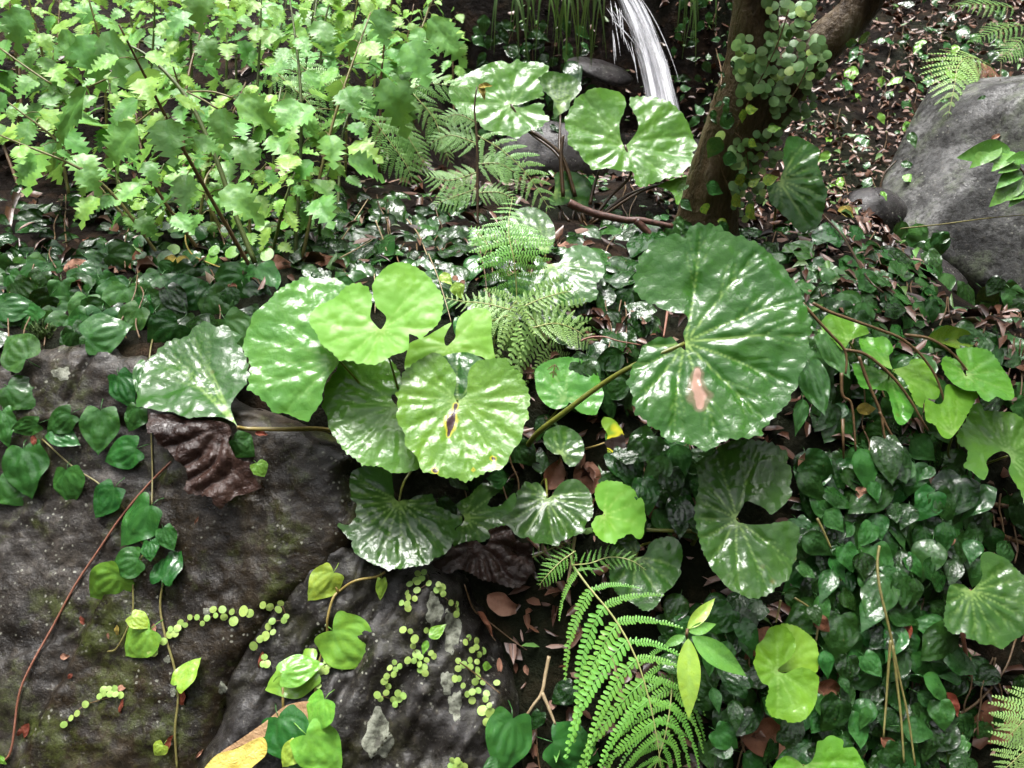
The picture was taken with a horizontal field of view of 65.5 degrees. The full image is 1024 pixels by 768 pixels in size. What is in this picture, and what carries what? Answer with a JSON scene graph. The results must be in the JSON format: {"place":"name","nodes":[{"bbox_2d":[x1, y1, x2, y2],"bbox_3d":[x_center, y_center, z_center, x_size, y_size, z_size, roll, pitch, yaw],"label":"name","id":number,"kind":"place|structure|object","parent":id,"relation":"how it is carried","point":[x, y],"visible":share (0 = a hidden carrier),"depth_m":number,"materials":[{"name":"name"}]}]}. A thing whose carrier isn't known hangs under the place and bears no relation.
{"place":"outdoors","nodes":[
{"label":"outdoors","id":0,"kind":"place"},
{"bbox_2d":[0,0,1023,767],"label":"ground","id":1,"kind":"structure","parent":0,"point":[690,586],"depth_m":1.73,"materials":[{"name":"soil"}]},
{"bbox_2d":[0,0,87,175],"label":"nettle","id":2,"kind":"object","parent":1,"relation":"on","point":[47,45],"visible":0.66,"depth_m":1.78,"materials":[{"name":"green plant"}]},
{"bbox_2d":[0,50,98,193],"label":"nettle","id":3,"kind":"object","parent":1,"relation":"on","point":[51,99],"visible":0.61,"depth_m":1.70,"materials":[{"name":"green plant"}]},
{"bbox_2d":[0,239,119,372],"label":"ground vine","id":4,"kind":"object","parent":1,"relation":"on","point":[34,290],"visible":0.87,"depth_m":1.40,"materials":[{"name":"green plant"}]},
{"bbox_2d":[0,102,123,216],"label":"nettle","id":5,"kind":"object","parent":1,"relation":"on","point":[73,141],"visible":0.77,"depth_m":1.57,"materials":[{"name":"green plant"}]},
{"bbox_2d":[0,135,158,251],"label":"nettle","id":6,"kind":"object","parent":1,"relation":"on","point":[88,177],"visible":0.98,"depth_m":1.45,"materials":[{"name":"green plant"}]},
{"bbox_2d":[0,183,175,273],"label":"ground vine","id":7,"kind":"object","parent":1,"relation":"on","point":[27,213],"visible":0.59,"depth_m":1.57,"materials":[{"name":"green plant"}]},
{"bbox_2d":[0,0,204,121],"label":"nettle","id":8,"kind":"object","parent":1,"relation":"on","point":[79,17],"visible":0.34,"depth_m":2.01,"materials":[{"name":"green plant"}]},
{"bbox_2d":[77,0,189,168],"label":"nettle","id":9,"kind":"object","parent":1,"relation":"on","point":[153,42],"visible":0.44,"depth_m":1.79,"materials":[{"name":"green plant"}]},
{"bbox_2d":[82,61,221,187],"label":"nettle","id":10,"kind":"object","parent":1,"relation":"on","point":[180,113],"visible":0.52,"depth_m":1.66,"materials":[{"name":"green plant"}]},
{"bbox_2d":[113,113,200,251],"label":"nettle","id":11,"kind":"object","parent":1,"relation":"on","point":[150,170],"visible":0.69,"depth_m":1.45,"materials":[{"name":"green plant"}]},
{"bbox_2d":[87,24,264,264],"bbox_3d":[-0.532,-0.370,1.323,0.218,0.424,0.155,9,36,13],"label":"nettle","id":12,"kind":"object","parent":1,"relation":"on","point":[166,136],"visible":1,"depth_m":1.29,"materials":[{"name":"green plant"}]},
{"bbox_2d":[79,236,280,354],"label":"ground vine","id":13,"kind":"object","parent":1,"relation":"on","point":[175,301],"visible":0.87,"depth_m":1.39,"materials":[{"name":"green plant"}]},
{"bbox_2d":[150,0,239,172],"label":"nettle","id":14,"kind":"object","parent":1,"relation":"on","point":[207,49],"visible":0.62,"depth_m":1.68,"materials":[{"name":"green plant"}]},
{"bbox_2d":[0,344,396,767],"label":"rock slab","id":15,"kind":"object","parent":1,"relation":"on","point":[277,536],"visible":0.62,"depth_m":1.22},
{"bbox_2d":[0,461,171,763],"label":"twig","id":16,"kind":"object","parent":15,"relation":"on","point":[2,759],"visible":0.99,"depth_m":1.22,"materials":[{"name":"wood"}]},
{"bbox_2d":[0,339,267,652],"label":"climbing vine","id":17,"kind":"object","parent":15,"relation":"on","point":[25,468],"visible":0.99,"depth_m":1.27,"materials":[{"name":"green plant"}]},
{"bbox_2d":[125,582,200,767],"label":"climbing vine","id":18,"kind":"object","parent":15,"relation":"on","point":[142,639],"visible":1,"depth_m":1.18,"materials":[{"name":"green plant"}]},
{"bbox_2d":[146,413,260,508],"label":"dead leaf","id":19,"kind":"object","parent":15,"relation":"on","point":[219,473],"visible":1,"depth_m":1.20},
{"bbox_2d":[73,137,345,252],"bbox_3d":[-0.638,-0.377,1.558,0.602,0.202,0.237,10,36,14],"label":"nettle","id":20,"kind":"object","parent":1,"relation":"on","point":[285,207],"visible":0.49,"depth_m":1.52,"materials":[{"name":"green plant"}]},
{"bbox_2d":[130,195,294,264],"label":"creeping herb","id":21,"kind":"object","parent":1,"relation":"on","point":[267,254],"visible":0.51,"depth_m":1.52,"materials":[{"name":"green plant"}]},
{"bbox_2d":[161,0,284,179],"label":"nettle","id":22,"kind":"object","parent":1,"relation":"on","point":[254,34],"visible":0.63,"depth_m":1.79,"materials":[{"name":"green plant"}]},
{"bbox_2d":[0,0,467,263],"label":"nettle","id":23,"kind":"object","parent":1,"relation":"on","point":[392,98],"visible":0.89,"depth_m":1.43,"materials":[{"name":"green plant"}]},
{"bbox_2d":[171,186,356,269],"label":"ground vine","id":24,"kind":"object","parent":1,"relation":"on","point":[210,241],"visible":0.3,"depth_m":1.55,"materials":[{"name":"green plant"}]},
{"bbox_2d":[195,79,382,205],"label":"nettle","id":25,"kind":"object","parent":1,"relation":"on","point":[247,154],"visible":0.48,"depth_m":1.65,"materials":[{"name":"green plant"}]},
{"bbox_2d":[253,0,336,250],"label":"nettle","id":26,"kind":"object","parent":1,"relation":"on","point":[286,109],"visible":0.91,"depth_m":1.48,"materials":[{"name":"green plant"}]},
{"bbox_2d":[250,0,360,175],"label":"nettle","id":27,"kind":"object","parent":1,"relation":"on","point":[321,32],"visible":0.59,"depth_m":1.88,"materials":[{"name":"green plant"}]},
{"bbox_2d":[209,0,401,108],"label":"nettle","id":28,"kind":"object","parent":1,"relation":"on","point":[245,48],"visible":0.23,"depth_m":2.01,"materials":[{"name":"green plant"}]},
{"bbox_2d":[0,32,614,292],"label":"leaf litter","id":29,"kind":"object","parent":1,"relation":"on","point":[144,264],"visible":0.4,"depth_m":1.64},
{"bbox_2d":[136,262,530,570],"bbox_3d":[-0.283,0.033,1.212,0.621,0.365,0.333,0,35,0],"label":"leopard plant","id":30,"kind":"object","parent":1,"relation":"on","point":[459,411],"visible":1,"depth_m":1.19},
{"bbox_2d":[278,12,397,260],"bbox_3d":[-0.321,-0.471,1.515,0.166,0.378,0.349,13,37,18],"label":"nettle","id":31,"kind":"object","parent":1,"relation":"on","point":[329,145],"visible":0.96,"depth_m":1.47,"materials":[{"name":"green plant"}]},
{"bbox_2d":[197,547,521,767],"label":"slate rock","id":32,"kind":"object","parent":1,"relation":"on","point":[434,719],"visible":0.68,"depth_m":1.18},
{"bbox_2d":[205,701,308,767],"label":"dead leaf","id":33,"kind":"object","parent":32,"relation":"on","point":[250,751],"visible":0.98,"depth_m":1.12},
{"bbox_2d":[261,654,341,767],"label":"climbing vine","id":34,"kind":"object","parent":32,"relation":"on","point":[294,737],"visible":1,"depth_m":1.12,"materials":[{"name":"green plant"}]},
{"bbox_2d":[265,562,386,707],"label":"climbing vine","id":35,"kind":"object","parent":32,"relation":"on","point":[340,645],"visible":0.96,"depth_m":1.19,"materials":[{"name":"green plant"}]},
{"bbox_2d":[452,634,499,725],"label":"button fern","id":36,"kind":"object","parent":32,"relation":"on","point":[487,711],"visible":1,"depth_m":1.18,"materials":[{"name":"green plant"}]},
{"bbox_2d":[432,525,535,587],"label":"dead leaf","id":37,"kind":"object","parent":32,"relation":"on","point":[503,556],"visible":1,"depth_m":1.26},
{"bbox_2d":[262,53,471,185],"bbox_3d":[-0.314,-0.577,1.732,0.454,0.242,0.188,0,35,0],"label":"fern","id":38,"kind":"object","parent":1,"relation":"on","point":[407,155],"visible":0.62,"depth_m":1.72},
{"bbox_2d":[298,228,475,315],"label":"ground vine","id":39,"kind":"object","parent":1,"relation":"on","point":[372,250],"visible":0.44,"depth_m":1.50,"materials":[{"name":"green plant"}]},
{"bbox_2d":[321,0,468,175],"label":"nettle","id":40,"kind":"object","parent":1,"relation":"on","point":[347,19],"visible":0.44,"depth_m":1.88,"materials":[{"name":"green plant"}]},
{"bbox_2d":[360,0,441,171],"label":"nettle","id":41,"kind":"object","parent":1,"relation":"on","point":[390,62],"visible":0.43,"depth_m":2.00,"materials":[{"name":"green plant"}]},
{"bbox_2d":[322,183,488,258],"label":"ground vine","id":42,"kind":"object","parent":1,"relation":"on","point":[394,206],"visible":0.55,"depth_m":1.72,"materials":[{"name":"green plant"}]},
{"bbox_2d":[423,87,554,224],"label":"fern","id":43,"kind":"object","parent":1,"relation":"on","point":[507,178],"visible":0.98,"depth_m":1.66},
{"bbox_2d":[436,409,551,515],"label":"ground vine","id":44,"kind":"object","parent":1,"relation":"on","point":[522,453],"visible":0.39,"depth_m":1.29,"materials":[{"name":"green plant"}]},
{"bbox_2d":[429,214,576,343],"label":"ground vine","id":45,"kind":"object","parent":1,"relation":"on","point":[467,272],"visible":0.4,"depth_m":1.43,"materials":[{"name":"green plant"}]},
{"bbox_2d":[468,197,553,303],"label":"fern","id":46,"kind":"object","parent":1,"relation":"on","point":[499,259],"visible":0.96,"depth_m":1.32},
{"bbox_2d":[444,276,597,384],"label":"fern","id":47,"kind":"object","parent":1,"relation":"on","point":[522,353],"visible":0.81,"depth_m":1.30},
{"bbox_2d":[453,478,593,546],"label":"leopard plant","id":48,"kind":"object","parent":1,"relation":"on","point":[533,512],"visible":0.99,"depth_m":1.22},
{"bbox_2d":[464,15,595,139],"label":"wall vine","id":49,"kind":"object","parent":1,"relation":"on","point":[502,36],"depth_m":3.01,"materials":[{"name":"green plant"}]},
{"bbox_2d":[483,678,600,767],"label":"climbing vine","id":50,"kind":"object","parent":1,"relation":"on","point":[508,736],"visible":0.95,"depth_m":1.17,"materials":[{"name":"green plant"}]},
{"bbox_2d":[495,120,608,184],"bbox_3d":[0.119,-0.655,2.347,0.338,0.241,0.260,0,35,0],"label":"boulder","id":51,"kind":"object","parent":1,"relation":"on","point":[547,157],"visible":0.22,"depth_m":2.24,"materials":[{"name":"stone"}]},
{"bbox_2d":[506,207,604,305],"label":"leopard plant","id":52,"kind":"object","parent":1,"relation":"on","point":[580,268],"visible":0.75,"depth_m":1.40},
{"bbox_2d":[543,425,584,466],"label":"leopard plant","id":53,"kind":"object","parent":1,"relation":"on","point":[566,443],"visible":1,"depth_m":1.26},
{"bbox_2d":[448,59,696,223],"bbox_3d":[0.153,-0.541,1.785,0.567,0.282,0.314,28,44,34],"label":"leopard plant","id":54,"kind":"object","parent":1,"relation":"on","point":[661,145],"visible":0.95,"depth_m":1.72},
{"bbox_2d":[567,57,632,85],"bbox_3d":[0.320,-1.161,2.968,0.233,0.094,0.198,-14,37,-19],"label":"boulder","id":55,"kind":"object","parent":1,"relation":"on","point":[605,72],"visible":0.89,"depth_m":2.92,"materials":[{"name":"stone"}]},
{"bbox_2d":[547,272,660,418],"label":"ground vine","id":56,"kind":"object","parent":1,"relation":"on","point":[606,355],"visible":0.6,"depth_m":1.32,"materials":[{"name":"green plant"}]},
{"bbox_2d":[564,219,692,301],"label":"ground vine","id":57,"kind":"object","parent":1,"relation":"on","point":[619,271],"visible":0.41,"depth_m":1.55,"materials":[{"name":"green plant"}]},
{"bbox_2d":[567,199,672,233],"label":"twig","id":58,"kind":"object","parent":57,"relation":"on","point":[640,223],"visible":0.98,"depth_m":1.57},
{"bbox_2d":[558,563,699,767],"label":"fern","id":59,"kind":"object","parent":1,"relation":"on","point":[579,708],"visible":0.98,"depth_m":1.13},
{"bbox_2d":[576,170,691,233],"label":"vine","id":60,"kind":"object","parent":1,"relation":"on","point":[686,205],"depth_m":1.70,"materials":[{"name":"green plant"}]},
{"bbox_2d":[591,480,698,610],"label":"leopard plant","id":61,"kind":"object","parent":1,"relation":"on","point":[622,508],"visible":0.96,"depth_m":1.19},
{"bbox_2d":[595,425,715,543],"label":"ground vine","id":62,"kind":"object","parent":1,"relation":"on","point":[670,471],"visible":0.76,"depth_m":1.22,"materials":[{"name":"green plant"}]},
{"bbox_2d":[615,648,705,767],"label":"fern","id":63,"kind":"object","parent":1,"relation":"on","point":[669,717],"visible":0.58,"depth_m":1.14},
{"bbox_2d":[526,222,813,451],"bbox_3d":[0.234,-0.029,1.208,0.393,0.366,0.273,21,40,27],"label":"leopard plant","id":64,"kind":"object","parent":1,"relation":"on","point":[734,368],"visible":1,"depth_m":1.14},
{"bbox_2d":[504,304,873,767],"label":"leaf litter","id":65,"kind":"object","parent":1,"relation":"on","point":[597,320],"visible":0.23,"depth_m":1.25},
{"bbox_2d":[664,598,745,718],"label":"seedling","id":66,"kind":"object","parent":1,"relation":"on","point":[715,653],"visible":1,"depth_m":1.08,"materials":[{"name":"green plant"}]},
{"bbox_2d":[655,587,769,698],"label":"ground vine","id":67,"kind":"object","parent":1,"relation":"on","point":[735,617],"visible":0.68,"depth_m":1.18,"materials":[{"name":"green plant"}]},
{"bbox_2d":[694,439,799,598],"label":"leopard plant","id":68,"kind":"object","parent":1,"relation":"on","point":[748,561],"visible":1,"depth_m":1.14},
{"bbox_2d":[681,220,831,299],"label":"ground vine","id":69,"kind":"object","parent":1,"relation":"on","point":[772,248],"visible":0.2,"depth_m":1.55,"materials":[{"name":"green plant"}]},
{"bbox_2d":[693,683,820,767],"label":"ground vine","id":70,"kind":"object","parent":1,"relation":"on","point":[738,716],"visible":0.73,"depth_m":1.14,"materials":[{"name":"green plant"}]},
{"bbox_2d":[673,0,885,235],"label":"tree","id":71,"kind":"object","parent":1,"relation":"on","point":[840,24],"visible":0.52,"depth_m":1.47,"materials":[{"name":"brown plant"}]},
{"bbox_2d":[671,0,734,126],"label":"wall vine","id":72,"kind":"object","parent":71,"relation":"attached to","point":[699,110],"depth_m":3.02,"materials":[{"name":"green plant"}]},
{"bbox_2d":[700,29,791,222],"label":"mottled vine","id":73,"kind":"object","parent":71,"relation":"attached to","point":[714,145],"visible":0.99,"depth_m":1.49,"materials":[{"name":"green plant"}]},
{"bbox_2d":[715,0,831,222],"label":"climbing vine","id":74,"kind":"object","parent":71,"relation":"attached to","point":[746,78],"visible":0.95,"depth_m":1.43,"materials":[{"name":"green plant"}]},
{"bbox_2d":[753,623,818,722],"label":"leopard plant","id":75,"kind":"object","parent":1,"relation":"on","point":[791,650],"visible":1,"depth_m":1.10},
{"bbox_2d":[615,170,966,321],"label":"leaf litter","id":76,"kind":"object","parent":1,"relation":"on","point":[887,238],"visible":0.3,"depth_m":1.56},
{"bbox_2d":[766,136,827,231],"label":"leopard plant","id":77,"kind":"object","parent":1,"relation":"on","point":[797,193],"visible":0.99,"depth_m":1.59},
{"bbox_2d":[773,735,864,767],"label":"leopard plant","id":78,"kind":"object","parent":1,"relation":"on","point":[831,752],"visible":1,"depth_m":1.10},
{"bbox_2d":[793,330,849,435],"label":"ground vine","id":79,"kind":"object","parent":1,"relation":"on","point":[816,374],"visible":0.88,"depth_m":1.24,"materials":[{"name":"green plant"}]},
{"bbox_2d":[625,0,1023,317],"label":"leaf litter","id":80,"kind":"object","parent":1,"relation":"on","point":[995,310],"visible":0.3,"depth_m":3.17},
{"bbox_2d":[795,266,879,380],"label":"ground vine","id":81,"kind":"object","parent":1,"relation":"on","point":[847,299],"visible":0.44,"depth_m":1.38,"materials":[{"name":"green plant"}]},
{"bbox_2d":[776,530,899,659],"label":"ground vine","id":82,"kind":"object","parent":1,"relation":"on","point":[849,606],"visible":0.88,"depth_m":1.18,"materials":[{"name":"green plant"}]},
{"bbox_2d":[788,432,911,558],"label":"ground vine","id":83,"kind":"object","parent":1,"relation":"on","point":[828,499],"visible":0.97,"depth_m":1.21,"materials":[{"name":"green plant"}]},
{"bbox_2d":[803,302,929,458],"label":"twig","id":84,"kind":"object","parent":83,"relation":"on","point":[845,350],"visible":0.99,"depth_m":1.22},
{"bbox_2d":[804,701,903,767],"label":"ground vine","id":85,"kind":"object","parent":1,"relation":"on","point":[860,733],"visible":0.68,"depth_m":1.15,"materials":[{"name":"green plant"}]},
{"bbox_2d":[803,108,916,200],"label":"forest seedlings","id":86,"kind":"object","parent":1,"relation":"on","point":[911,137],"visible":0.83,"depth_m":2.82,"materials":[{"name":"green plant"}]},
{"bbox_2d":[815,624,914,731],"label":"ground vine","id":87,"kind":"object","parent":1,"relation":"on","point":[858,665],"visible":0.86,"depth_m":1.15,"materials":[{"name":"green plant"}]},
{"bbox_2d":[816,518,915,765],"bbox_3d":[0.524,0.355,1.134,0.085,0.235,0.267,-11,36,-15],"label":"twig","id":88,"kind":"object","parent":1,"relation":"on","point":[895,662],"visible":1,"depth_m":1.12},
{"bbox_2d":[782,216,955,292],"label":"ground vine","id":89,"kind":"object","parent":1,"relation":"on","point":[827,232],"visible":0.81,"depth_m":1.55,"materials":[{"name":"green plant"}]},
{"bbox_2d":[840,187,907,233],"bbox_3d":[0.880,-0.416,1.945,0.168,0.124,0.152,0,35,0],"label":"stone","id":90,"kind":"object","parent":1,"relation":"on","point":[891,209],"visible":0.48,"depth_m":1.89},
{"bbox_2d":[821,314,939,424],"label":"leopard plant","id":91,"kind":"object","parent":1,"relation":"on","point":[917,375],"visible":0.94,"depth_m":1.26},
{"bbox_2d":[807,352,967,474],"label":"ground vine","id":92,"kind":"object","parent":1,"relation":"on","point":[925,446],"visible":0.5,"depth_m":1.28,"materials":[{"name":"green plant"}]},
{"bbox_2d":[815,26,985,112],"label":"forest seedlings","id":93,"kind":"object","parent":1,"relation":"on","point":[854,52],"visible":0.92,"depth_m":3.31,"materials":[{"name":"green plant"}]},
{"bbox_2d":[860,234,942,323],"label":"ground vine","id":94,"kind":"object","parent":1,"relation":"on","point":[931,308],"visible":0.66,"depth_m":1.48,"materials":[{"name":"green plant"}]},
{"bbox_2d":[879,554,975,679],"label":"ground vine","id":95,"kind":"object","parent":1,"relation":"on","point":[919,608],"visible":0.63,"depth_m":1.17,"materials":[{"name":"green plant"}]},
{"bbox_2d":[881,647,977,767],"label":"ground vine","id":96,"kind":"object","parent":1,"relation":"on","point":[939,728],"visible":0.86,"depth_m":1.14,"materials":[{"name":"green plant"}]},
{"bbox_2d":[848,280,1023,373],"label":"ground vine","id":97,"kind":"object","parent":1,"relation":"on","point":[861,311],"visible":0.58,"depth_m":1.36,"materials":[{"name":"green plant"}]},
{"bbox_2d":[850,286,1023,767],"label":"leaf litter","id":98,"kind":"object","parent":1,"relation":"on","point":[980,310],"visible":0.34,"depth_m":1.34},
{"bbox_2d":[883,454,996,591],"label":"ground vine","id":99,"kind":"object","parent":1,"relation":"on","point":[947,504],"visible":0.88,"depth_m":1.22,"materials":[{"name":"green plant"}]},
{"bbox_2d":[882,75,1023,315],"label":"boulder","id":100,"kind":"object","parent":1,"relation":"on","point":[945,185],"visible":0.31,"depth_m":1.94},
{"bbox_2d":[919,49,991,115],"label":"fern","id":101,"kind":"object","parent":1,"relation":"on","point":[961,77],"visible":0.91,"depth_m":2.10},
{"bbox_2d":[897,0,1023,81],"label":"forest seedlings","id":102,"kind":"object","parent":1,"relation":"on","point":[992,56],"visible":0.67,"depth_m":3.42,"materials":[{"name":"green plant"}]},
{"bbox_2d":[924,347,1023,502],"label":"leopard plant","id":103,"kind":"object","parent":1,"relation":"on","point":[982,436],"visible":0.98,"depth_m":1.23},
{"bbox_2d":[943,552,1023,681],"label":"leopard plant","id":104,"kind":"object","parent":1,"relation":"on","point":[988,609],"visible":0.99,"depth_m":1.14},
{"bbox_2d":[957,656,1023,739],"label":"ground vine","id":105,"kind":"object","parent":1,"relation":"on","point":[987,672],"visible":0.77,"depth_m":1.19,"materials":[{"name":"green plant"}]},
{"bbox_2d":[974,482,1023,562],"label":"ground vine","id":106,"kind":"object","parent":1,"relation":"on","point":[994,541],"visible":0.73,"depth_m":1.25,"materials":[{"name":"green plant"}]},
{"bbox_2d":[976,275,1023,417],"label":"ground vine","id":107,"kind":"object","parent":1,"relation":"on","point":[994,288],"visible":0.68,"depth_m":1.38,"materials":[{"name":"green plant"}]},
{"bbox_2d":[988,686,1023,767],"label":"fern","id":108,"kind":"object","parent":1,"relation":"on","point":[1016,727],"visible":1,"depth_m":1.01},
{"bbox_2d":[607,0,678,108],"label":"waterfall","id":109,"kind":"structure","parent":0,"point":[656,68],"depth_m":2.81,"materials":[{"name":"white liquid"}]},
{"bbox_2d":[957,139,1023,206],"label":"hanging sprig","id":110,"kind":"object","parent":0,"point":[1003,158],"visible":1,"depth_m":1.60,"materials":[{"name":"green plant"}]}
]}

